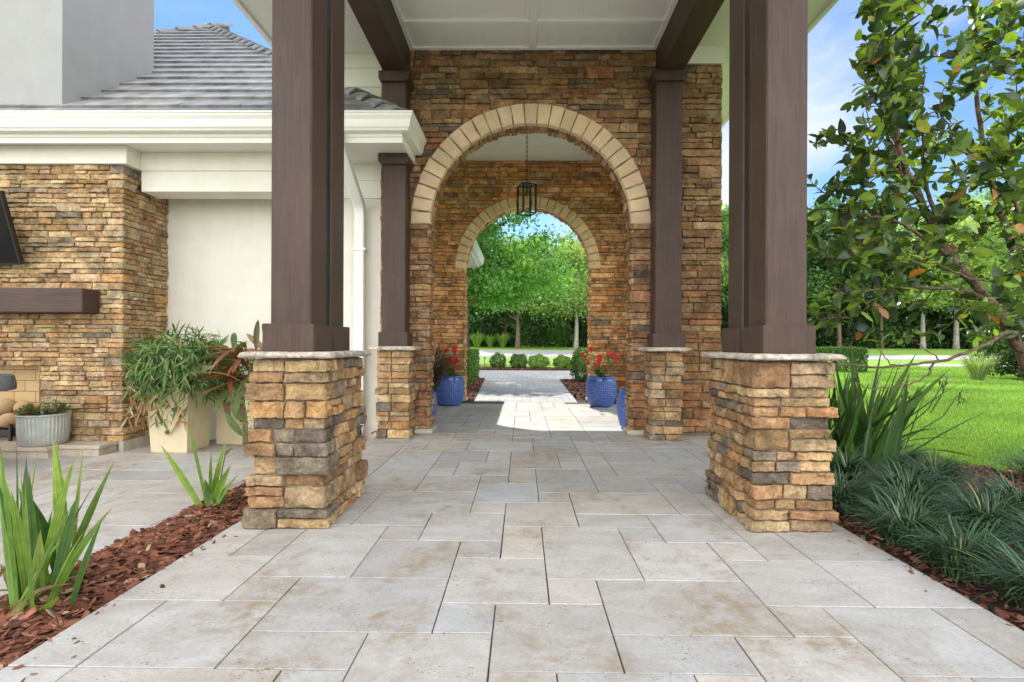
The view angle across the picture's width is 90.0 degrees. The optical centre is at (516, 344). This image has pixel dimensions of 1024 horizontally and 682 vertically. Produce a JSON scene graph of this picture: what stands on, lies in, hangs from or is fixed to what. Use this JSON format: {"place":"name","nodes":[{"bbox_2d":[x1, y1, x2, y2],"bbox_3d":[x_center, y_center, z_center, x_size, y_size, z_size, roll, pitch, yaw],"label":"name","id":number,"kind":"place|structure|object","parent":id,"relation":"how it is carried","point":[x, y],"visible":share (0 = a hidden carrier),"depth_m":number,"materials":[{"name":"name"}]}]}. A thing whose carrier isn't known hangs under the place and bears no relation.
{"place":"outdoors","nodes":[
{"label":"outdoors","id":0,"kind":"place"},
{"bbox_2d":[0,373,16,390],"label":"stone table","id":1,"kind":"object","parent":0,"point":[8,382],"visible":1,"depth_m":4.57,"materials":[{"name":"grey stone"}]},
{"bbox_2d":[0,439,253,595],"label":"patio","id":2,"kind":"structure","parent":0,"point":[144,488],"depth_m":4.12,"materials":[{"name":"stone"}]},
{"bbox_2d":[0,165,168,457],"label":"fireplace","id":3,"kind":"object","parent":2,"relation":"on","point":[83,295],"visible":0.83,"depth_m":5.33,"materials":[{"name":"stone"}]},
{"bbox_2d":[0,424,15,440],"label":"fire grate","id":4,"kind":"object","parent":3,"relation":"on","point":[10,431],"visible":0.45,"depth_m":5.30,"materials":[{"name":"black metal"}]},
{"bbox_2d":[0,413,15,427],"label":"fire ball","id":5,"kind":"object","parent":4,"relation":"on","point":[6,419],"visible":0.71,"depth_m":5.35,"materials":[{"name":"beige ceramic"}]},
{"bbox_2d":[0,398,16,413],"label":"fire ball","id":6,"kind":"object","parent":5,"relation":"on","point":[7,405],"visible":0.81,"depth_m":5.40,"materials":[{"name":"beige ceramic"}]},
{"bbox_2d":[0,191,24,264],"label":"television","id":7,"kind":"object","parent":3,"relation":"attached to","point":[10,252],"visible":1,"depth_m":5.13,"materials":[{"name":"black metal"}]},
{"bbox_2d":[15,411,71,446],"bbox_3d":[-4.742,0.841,5.142,0.426,0.311,0.426,0,0,1],"label":"ribbed pot","id":8,"kind":"object","parent":3,"relation":"on","point":[41,430],"visible":0.88,"depth_m":5.00,"materials":[{"name":"metal"}]},
{"bbox_2d":[12,399,70,417],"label":"succulent plant","id":9,"kind":"object","parent":8,"relation":"on","point":[46,411],"visible":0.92,"depth_m":5.10,"materials":[{"name":"green plant"}]},
{"bbox_2d":[146,385,212,452],"bbox_3d":[-3.538,0.775,5.403,0.462,0.658,0.462,0,0,1],"label":"square planter","id":10,"kind":"object","parent":2,"relation":"on","point":[178,440],"visible":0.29,"depth_m":5.22,"materials":[{"name":"beige stone"}]},
{"bbox_2d":[116,318,259,434],"bbox_3d":[-3.351,0.323,5.334,1.366,1.188,0.992,0,0,-20],"label":"trailing plant","id":11,"kind":"object","parent":10,"relation":"in","point":[154,355],"visible":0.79,"depth_m":5.07,"materials":[{"name":"green plant"}]},
{"bbox_2d":[0,0,426,441],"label":"house","id":12,"kind":"structure","parent":2,"relation":"on","point":[179,118],"depth_m":5.72,"materials":[{"name":"beige paint"}]},
{"bbox_2d":[214,396,248,444],"bbox_3d":[-3.174,0.826,5.814,0.332,0.558,0.332,0,0,1],"label":"square planter","id":13,"kind":"object","parent":2,"relation":"on","point":[226,433],"visible":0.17,"depth_m":5.67,"materials":[{"name":"beige stone"}]},
{"bbox_2d":[244,394,254,429],"bbox_3d":[-2.519,0.779,5.381,0.482,0.658,0.482,0,0,1],"label":"square planter","id":14,"kind":"object","parent":2,"relation":"on","point":[247,413],"visible":0.01,"depth_m":5.18,"materials":[{"name":"beige stone"}]},
{"bbox_2d":[185,320,266,436],"bbox_3d":[-2.820,0.341,5.069,0.919,1.211,0.893,0,0,-19],"label":"bronze cordyline","id":15,"kind":"object","parent":14,"relation":"in","point":[230,376],"visible":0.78,"depth_m":5.10,"materials":[{"name":"green plant"}]},
{"bbox_2d":[209,366,255,435],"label":"leafy groundcover","id":16,"kind":"object","parent":14,"relation":"in","point":[237,386],"visible":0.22,"depth_m":5.11,"materials":[{"name":"green plant"}]},
{"bbox_2d":[467,310,468,348],"bbox_3d":[-2.967,-1.137,31.538,0.380,3.850,0.380,0,0,1],"label":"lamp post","id":17,"kind":"object","parent":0,"point":[468,330],"visible":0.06,"depth_m":31.48,"materials":[{"name":"black metal"}]},
{"bbox_2d":[467,240,483,267],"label":"house wing","id":18,"kind":"structure","parent":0,"point":[476,258],"depth_m":11.25,"materials":[{"name":"white paint"}]},
{"bbox_2d":[0,402,1023,681],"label":"walkway","id":19,"kind":"structure","parent":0,"point":[366,576],"depth_m":2.06,"materials":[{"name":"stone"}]},
{"bbox_2d":[237,0,370,528],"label":"porch column","id":20,"kind":"structure","parent":19,"relation":"on","point":[305,446],"depth_m":2.85,"materials":[{"name":"stone"}]},
{"bbox_2d":[368,70,420,438],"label":"wall column","id":21,"kind":"structure","parent":19,"relation":"on","point":[395,392],"depth_m":5.50,"materials":[{"name":"wood"}]},
{"bbox_2d":[431,388,437,423],"bbox_3d":[-1.163,0.754,6.234,0.406,0.477,0.406,0,0,1],"label":"blue pot","id":22,"kind":"object","parent":19,"relation":"on","point":[435,407],"visible":0.12,"depth_m":6.19,"materials":[{"name":"ceramic"}]},
{"bbox_2d":[431,339,464,392],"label":"wispy plant","id":23,"kind":"object","parent":22,"relation":"in","point":[438,370],"visible":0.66,"depth_m":6.20,"materials":[{"name":"green plant"}]},
{"bbox_2d":[434,375,464,405],"bbox_3d":[-1.102,0.749,8.434,0.514,0.487,0.514,0,0,1],"label":"blue pot","id":24,"kind":"object","parent":19,"relation":"on","point":[449,393],"visible":0.75,"depth_m":8.23,"materials":[{"name":"ceramic"}]},
{"bbox_2d":[436,345,469,375],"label":"flowering plant","id":25,"kind":"object","parent":24,"relation":"on","point":[452,372],"visible":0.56,"depth_m":8.38,"materials":[{"name":"red plant"}]},
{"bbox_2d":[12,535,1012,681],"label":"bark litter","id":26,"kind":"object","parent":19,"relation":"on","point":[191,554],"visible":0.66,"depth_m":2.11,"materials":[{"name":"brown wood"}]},
{"bbox_2d":[380,50,722,435],"bbox_3d":[0.382,-1.123,5.826,3.815,4.350,0.310,0,0,1],"label":"stone archway","id":27,"kind":"object","parent":19,"relation":"on","point":[595,104],"visible":0.81,"depth_m":5.71,"materials":[{"name":"stone"}]},
{"bbox_2d":[464,133,596,160],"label":"ceiling","id":28,"kind":"structure","parent":27,"relation":"attached to","point":[543,147],"depth_m":8.60,"materials":[{"name":"white paint"}]},
{"bbox_2d":[517,133,536,216],"bbox_3d":[0.152,-2.574,7.399,0.217,1.374,0.217,0,0,-23],"label":"hanging lantern","id":29,"kind":"object","parent":28,"relation":"hanging from","point":[526,198],"visible":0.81,"depth_m":7.33,"materials":[{"name":"black metal"}]},
{"bbox_2d":[585,376,616,407],"bbox_3d":[1.382,0.759,8.344,0.514,0.487,0.514,0,0,1],"label":"blue pot","id":30,"kind":"object","parent":19,"relation":"on","point":[601,392],"visible":0.99,"depth_m":8.15,"materials":[{"name":"ceramic"}]},
{"bbox_2d":[581,346,624,376],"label":"flowering plant","id":31,"kind":"object","parent":30,"relation":"on","point":[597,364],"visible":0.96,"depth_m":8.32,"materials":[{"name":"red plant"}]},
{"bbox_2d":[616,387,627,427],"bbox_3d":[1.406,0.764,6.184,0.406,0.477,0.406,0,0,1],"label":"blue pot","id":32,"kind":"object","parent":19,"relation":"on","point":[621,407],"visible":0.27,"depth_m":6.09,"materials":[{"name":"ceramic"}]},
{"bbox_2d":[638,70,691,439],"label":"wall column","id":33,"kind":"structure","parent":19,"relation":"on","point":[665,348],"depth_m":5.47,"materials":[{"name":"wood"}]},
{"bbox_2d":[701,0,846,531],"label":"porch column","id":34,"kind":"structure","parent":19,"relation":"on","point":[771,445],"depth_m":2.82,"materials":[{"name":"stone"}]},
{"bbox_2d":[232,0,838,126],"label":"porch roof","id":35,"kind":"structure","parent":34,"relation":"on","point":[674,34],"depth_m":5.20,"materials":[{"name":"white paint"}]},
{"bbox_2d":[479,350,573,356],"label":"road","id":36,"kind":"structure","parent":0,"point":[549,353],"depth_m":38.20,"materials":[{"name":"grey asphalt"}]},
{"bbox_2d":[474,370,580,401],"bbox_3d":[-0.328,1.108,14.690,13.000,0.182,11.330,0,0,1],"label":"paved court","id":37,"kind":"object","parent":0,"point":[522,386],"visible":0.23,"depth_m":12.46,"materials":[{"name":"grey stone"}]},
{"bbox_2d":[431,161,628,401],"bbox_3d":[0.214,-1.104,9.173,3.690,4.310,0.320,0,0,1],"label":"stone archway","id":38,"kind":"object","parent":37,"relation":"on","point":[582,200],"visible":0.72,"depth_m":9.06,"materials":[{"name":"stone"}]},
{"bbox_2d":[154,0,1023,320],"label":"sky","id":39,"kind":"structure","parent":0,"point":[831,79],"materials":[{"name":"blue"}]},
{"bbox_2d":[466,346,1022,461],"bbox_3d":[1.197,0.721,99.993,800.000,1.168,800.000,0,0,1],"label":"lawn","id":40,"kind":"structure","parent":0,"point":[902,351],"depth_m":39.24,"materials":[{"name":"green plant"}]},
{"bbox_2d":[462,379,484,401],"bbox_3d":[-1.439,1.079,12.098,1.440,0.150,6.040,0,0,1],"label":"flower bed","id":41,"kind":"object","parent":40,"relation":"on","point":[472,400],"visible":0.12,"depth_m":9.59,"materials":[{"name":"soil"}]},
{"bbox_2d":[466,348,481,386],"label":"clipped hedge","id":42,"kind":"object","parent":41,"relation":"on","point":[472,372],"visible":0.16,"depth_m":13.30,"materials":[{"name":"green plant"}]},
{"bbox_2d":[469,332,484,347],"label":"grass tuft","id":43,"kind":"object","parent":40,"relation":"on","point":[476,340],"visible":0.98,"depth_m":49.04,"materials":[{"name":"green plant"}]},
{"bbox_2d":[470,301,495,330],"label":"tree","id":44,"kind":"object","parent":40,"relation":"on","point":[482,316],"visible":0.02,"depth_m":57.39,"materials":[{"name":"green plant"}]},
{"bbox_2d":[483,334,496,347],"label":"grass tuft","id":45,"kind":"object","parent":40,"relation":"on","point":[489,340],"visible":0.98,"depth_m":49.14,"materials":[{"name":"green plant"}]},
{"bbox_2d":[480,306,516,335],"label":"tree","id":46,"kind":"object","parent":40,"relation":"on","point":[504,315],"visible":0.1,"depth_m":54.76,"materials":[{"name":"green plant"}]},
{"bbox_2d":[494,333,510,347],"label":"grass tuft","id":47,"kind":"object","parent":40,"relation":"on","point":[502,340],"visible":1,"depth_m":48.90,"materials":[{"name":"green plant"}]},
{"bbox_2d":[476,230,572,347],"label":"leafy tree","id":48,"kind":"object","parent":40,"relation":"on","point":[517,341],"visible":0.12,"depth_m":46.57,"materials":[{"name":"green plant"}]},
{"bbox_2d":[479,369,569,370],"bbox_3d":[0.249,1.056,21.128,14.000,0.150,1.540,0,0,1],"label":"flower bed","id":49,"kind":"object","parent":40,"relation":"on","point":[531,369],"visible":0.07,"depth_m":20.36,"materials":[{"name":"soil"}]},
{"bbox_2d":[488,352,506,367],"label":"round shrub","id":50,"kind":"object","parent":49,"relation":"on","point":[495,361],"visible":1,"depth_m":20.78,"materials":[{"name":"green plant"}]},
{"bbox_2d":[509,353,527,367],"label":"round shrub","id":51,"kind":"object","parent":49,"relation":"on","point":[521,362],"visible":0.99,"depth_m":20.69,"materials":[{"name":"green plant"}]},
{"bbox_2d":[527,352,550,368],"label":"round shrub","id":52,"kind":"object","parent":49,"relation":"on","point":[542,361],"visible":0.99,"depth_m":20.63,"materials":[{"name":"green plant"}]},
{"bbox_2d":[552,354,569,367],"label":"round shrub","id":53,"kind":"object","parent":49,"relation":"on","point":[560,359],"visible":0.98,"depth_m":20.74,"materials":[{"name":"green plant"}]},
{"bbox_2d":[466,210,587,319],"bbox_3d":[-1.290,-3.567,25.453,9.799,9.268,9.028,0,0,1],"label":"leafy tree","id":54,"kind":"object","parent":40,"relation":"on","point":[499,282],"visible":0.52,"depth_m":23.77,"materials":[{"name":"green plant"}]},
{"bbox_2d":[520,310,551,346],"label":"tree","id":55,"kind":"object","parent":40,"relation":"on","point":[527,315],"visible":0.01,"depth_m":51.25,"materials":[{"name":"green plant"}]},
{"bbox_2d":[519,224,588,348],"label":"leafy tree","id":56,"kind":"object","parent":40,"relation":"on","point":[573,304],"visible":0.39,"depth_m":44.44,"materials":[{"name":"green plant"}]},
{"bbox_2d":[542,278,587,323],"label":"tree","id":57,"kind":"object","parent":40,"relation":"on","point":[568,317],"visible":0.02,"depth_m":56.29,"materials":[{"name":"green plant"}]},
{"bbox_2d":[560,379,615,402],"bbox_3d":[1.931,1.093,12.058,1.620,0.150,6.040,0,0,1],"label":"flower bed","id":58,"kind":"object","parent":40,"relation":"on","point":[582,400],"visible":0.14,"depth_m":10.44,"materials":[{"name":"soil"}]},
{"bbox_2d":[466,366,585,399],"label":"bark mulch","id":59,"kind":"object","parent":58,"relation":"on","point":[472,389],"visible":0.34,"depth_m":12.28,"materials":[{"name":"brown wood"}]},
{"bbox_2d":[567,345,587,380],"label":"round shrub","id":60,"kind":"object","parent":58,"relation":"on","point":[576,360],"visible":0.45,"depth_m":13.67,"materials":[{"name":"green plant"}]},
{"bbox_2d":[683,436,709,450],"bbox_3d":[2.107,1.111,5.320,0.545,0.194,0.790,0,0,1],"label":"concrete pad","id":61,"kind":"object","parent":40,"relation":"on","point":[701,441],"visible":0.08,"depth_m":5.42,"materials":[{"name":"beige concrete"}]},
{"bbox_2d":[721,203,728,300],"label":"tree","id":62,"kind":"object","parent":40,"relation":"on","point":[725,247],"visible":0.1,"depth_m":46.49,"materials":[{"name":"green plant"}]},
{"bbox_2d":[721,232,728,311],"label":"tree","id":63,"kind":"object","parent":40,"relation":"on","point":[724,304],"visible":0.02,"depth_m":49.45,"materials":[{"name":"green plant"}]},
{"bbox_2d":[469,268,991,346],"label":"wood","id":64,"kind":"object","parent":40,"relation":"on","point":[511,326],"visible":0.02,"depth_m":64.35,"materials":[{"name":"green plant"}]},
{"bbox_2d":[466,303,996,348],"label":"undergrowth","id":65,"kind":"object","parent":40,"relation":"on","point":[563,336],"visible":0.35,"depth_m":51.60,"materials":[{"name":"green plant"}]},
{"bbox_2d":[570,366,1023,474],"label":"lawn grass","id":66,"kind":"structure","parent":40,"relation":"on","point":[982,436],"depth_m":8.05,"materials":[{"name":"green plant"}]},
{"bbox_2d":[807,268,819,296],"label":"tree","id":67,"kind":"object","parent":40,"relation":"on","point":[809,277],"depth_m":49.01,"materials":[{"name":"green plant"}]},
{"bbox_2d":[807,229,836,299],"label":"tree","id":68,"kind":"object","parent":40,"relation":"on","point":[809,267],"visible":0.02,"depth_m":49.93,"materials":[{"name":"green plant"}]},
{"bbox_2d":[807,208,844,309],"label":"tree","id":69,"kind":"object","parent":40,"relation":"on","point":[819,261],"depth_m":54.09,"materials":[{"name":"green plant"}]},
{"bbox_2d":[807,220,855,318],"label":"tree","id":70,"kind":"object","parent":40,"relation":"on","point":[822,299],"visible":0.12,"depth_m":50.66,"materials":[{"name":"green plant"}]},
{"bbox_2d":[816,346,869,372],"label":"clipped hedge","id":71,"kind":"object","parent":40,"relation":"on","point":[858,355],"visible":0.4,"depth_m":20.23,"materials":[{"name":"green plant"}]},
{"bbox_2d":[831,298,864,327],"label":"tree","id":72,"kind":"object","parent":40,"relation":"on","point":[845,305],"visible":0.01,"depth_m":60.21,"materials":[{"name":"green plant"}]},
{"bbox_2d":[807,185,896,346],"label":"tree","id":73,"kind":"object","parent":40,"relation":"on","point":[830,202],"visible":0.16,"depth_m":49.28,"materials":[{"name":"green plant"}]},
{"bbox_2d":[848,221,944,348],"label":"tree","id":74,"kind":"object","parent":40,"relation":"on","point":[881,315],"visible":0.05,"depth_m":49.82,"materials":[{"name":"green plant"}]},
{"bbox_2d":[869,303,926,345],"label":"tree","id":75,"kind":"object","parent":40,"relation":"on","point":[904,309],"visible":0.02,"depth_m":58.93,"materials":[{"name":"green plant"}]},
{"bbox_2d":[807,0,1023,389],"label":"broadleaf tree","id":76,"kind":"object","parent":40,"relation":"on","point":[881,54],"visible":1,"depth_m":4.04,"materials":[{"name":"green plant"}]},
{"bbox_2d":[832,455,1023,630],"bbox_3d":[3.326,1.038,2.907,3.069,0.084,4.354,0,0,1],"label":"bark mulch","id":77,"kind":"object","parent":40,"relation":"on","point":[1005,615],"visible":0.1,"depth_m":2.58,"materials":[{"name":"brown wood"}]},
{"bbox_2d":[830,442,901,483],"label":"border grass clump","id":78,"kind":"object","parent":77,"relation":"on","point":[846,464],"visible":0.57,"depth_m":3.89,"materials":[{"name":"green plant"}]},
{"bbox_2d":[828,458,907,516],"bbox_3d":[2.001,0.891,3.204,0.701,0.295,0.712,0,0,-16],"label":"border grass clump","id":79,"kind":"object","parent":77,"relation":"on","point":[840,494],"visible":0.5,"depth_m":3.12,"materials":[{"name":"green plant"}]},
{"bbox_2d":[870,437,944,468],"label":"border grass clump","id":80,"kind":"object","parent":77,"relation":"on","point":[913,456],"visible":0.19,"depth_m":4.28,"materials":[{"name":"green plant"}]},
{"bbox_2d":[825,344,995,473],"bbox_3d":[2.943,0.508,4.377,1.655,1.112,1.143,0,0,1],"label":"iris plant","id":81,"kind":"object","parent":77,"relation":"on","point":[853,434],"visible":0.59,"depth_m":4.28,"materials":[{"name":"green plant"}]},
{"bbox_2d":[846,450,978,504],"bbox_3d":[2.547,0.894,3.356,0.771,0.295,0.759,0,0,1],"label":"border grass clump","id":82,"kind":"object","parent":77,"relation":"on","point":[912,482],"visible":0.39,"depth_m":3.36,"materials":[{"name":"green plant"}]},
{"bbox_2d":[835,480,997,551],"bbox_3d":[2.030,0.895,2.653,0.692,0.288,0.700,0,0,24],"label":"border grass clump","id":83,"kind":"object","parent":77,"relation":"on","point":[881,520],"visible":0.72,"depth_m":2.65,"materials":[{"name":"green plant"}]},
{"bbox_2d":[850,470,987,520],"bbox_3d":[2.347,0.909,3.029,0.712,0.263,0.681,0,0,1],"label":"border grass clump","id":84,"kind":"object","parent":77,"relation":"on","point":[926,498],"visible":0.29,"depth_m":3.02,"materials":[{"name":"green plant"}]},
{"bbox_2d":[878,449,996,490],"bbox_3d":[3.051,0.907,3.740,0.654,0.272,0.684,0,0,-20],"label":"border grass clump","id":85,"kind":"object","parent":77,"relation":"on","point":[933,465],"visible":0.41,"depth_m":3.71,"materials":[{"name":"green plant"}]},
{"bbox_2d":[877,510,1023,588],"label":"border grass clump","id":86,"kind":"object","parent":77,"relation":"on","point":[943,554],"visible":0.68,"depth_m":2.32,"materials":[{"name":"green plant"}]},
{"bbox_2d":[907,474,1023,541],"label":"border grass clump","id":87,"kind":"object","parent":77,"relation":"on","point":[978,503],"visible":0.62,"depth_m":2.79,"materials":[{"name":"green plant"}]},
{"bbox_2d":[933,525,1023,611],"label":"border grass clump","id":88,"kind":"object","parent":77,"relation":"on","point":[1012,575],"visible":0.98,"depth_m":2.07,"materials":[{"name":"green plant"}]},
{"bbox_2d":[943,462,1023,511],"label":"border grass clump","id":89,"kind":"object","parent":77,"relation":"on","point":[1010,488],"visible":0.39,"depth_m":3.16,"materials":[{"name":"green plant"}]},
{"bbox_2d":[971,498,1023,557],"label":"border grass clump","id":90,"kind":"object","parent":77,"relation":"on","point":[1021,522],"visible":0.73,"depth_m":2.45,"materials":[{"name":"green plant"}]},
{"bbox_2d":[976,442,1023,477],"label":"border grass clump","id":91,"kind":"object","parent":77,"relation":"on","point":[1021,463],"visible":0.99,"depth_m":4.05,"materials":[{"name":"green plant"}]},
{"bbox_2d":[900,305,960,347],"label":"tree","id":92,"kind":"object","parent":40,"relation":"on","point":[938,317],"depth_m":59.54,"materials":[{"name":"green plant"}]},
{"bbox_2d":[886,218,1006,348],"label":"tree","id":93,"kind":"object","parent":40,"relation":"on","point":[941,301],"visible":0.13,"depth_m":46.74,"materials":[{"name":"green plant"}]},
{"bbox_2d":[899,192,1023,348],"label":"tree","id":94,"kind":"object","parent":40,"relation":"on","point":[990,262],"visible":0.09,"depth_m":47.31,"materials":[{"name":"green plant"}]},
{"bbox_2d":[952,350,1003,380],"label":"grass tuft","id":95,"kind":"object","parent":40,"relation":"on","point":[978,370],"visible":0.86,"depth_m":15.61,"materials":[{"name":"green plant"}]},
{"bbox_2d":[936,227,1023,336],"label":"tree","id":96,"kind":"object","parent":40,"relation":"on","point":[1018,296],"visible":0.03,"depth_m":48.30,"materials":[{"name":"green plant"}]},
{"bbox_2d":[965,300,1023,377],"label":"evergreen bush","id":97,"kind":"object","parent":40,"relation":"on","point":[1002,348],"visible":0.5,"depth_m":16.19,"materials":[{"name":"green plant"}]},
{"bbox_2d":[969,180,1023,280],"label":"tree","id":98,"kind":"object","parent":40,"relation":"on","point":[986,190],"visible":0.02,"depth_m":51.04,"materials":[{"name":"green plant"}]},
{"bbox_2d":[865,355,996,359],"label":"road","id":99,"kind":"structure","parent":0,"point":[905,357],"depth_m":32.89,"materials":[{"name":"grey asphalt"}]},
{"bbox_2d":[912,364,1010,366],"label":"side path","id":100,"kind":"structure","parent":0,"point":[943,365],"depth_m":25.07,"materials":[{"name":"grey concrete"}]},
{"bbox_3d":[-5.169,0.804,5.422,0.156,0.147,0.156,0,0,1],"label":"fire ball","id":101,"kind":"object","parent":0,"visible":0},
{"bbox_2d":[13,401,33,413],"bbox_3d":[-5.238,0.669,5.443,0.160,0.150,0.160,0,0,1],"label":"fire ball","id":102,"kind":"object","parent":101,"relation":"on","point":[20,404],"visible":0.57,"depth_m":5.39,"materials":[{"name":"beige ceramic"}]},
{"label":"flower bed","id":103,"kind":"structure","parent":0,"visible":0},
{"bbox_2d":[0,440,113,618],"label":"iris plant","id":104,"kind":"object","parent":103,"relation":"on","point":[35,543],"visible":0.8,"depth_m":1.93,"materials":[{"name":"green plant"}]},
{"bbox_2d":[0,479,248,669],"bbox_3d":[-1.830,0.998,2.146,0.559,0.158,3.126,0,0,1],"label":"bark mulch","id":105,"kind":"object","parent":103,"relation":"on","point":[140,549],"visible":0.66,"depth_m":2.24,"materials":[{"name":"brown wood"}]},
{"bbox_2d":[162,420,237,509],"bbox_3d":[-1.867,0.742,3.054,0.480,0.619,0.122,0,0,1],"label":"iris plant","id":106,"kind":"object","parent":103,"relation":"on","point":[213,491],"visible":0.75,"depth_m":3.07,"materials":[{"name":"green plant"}]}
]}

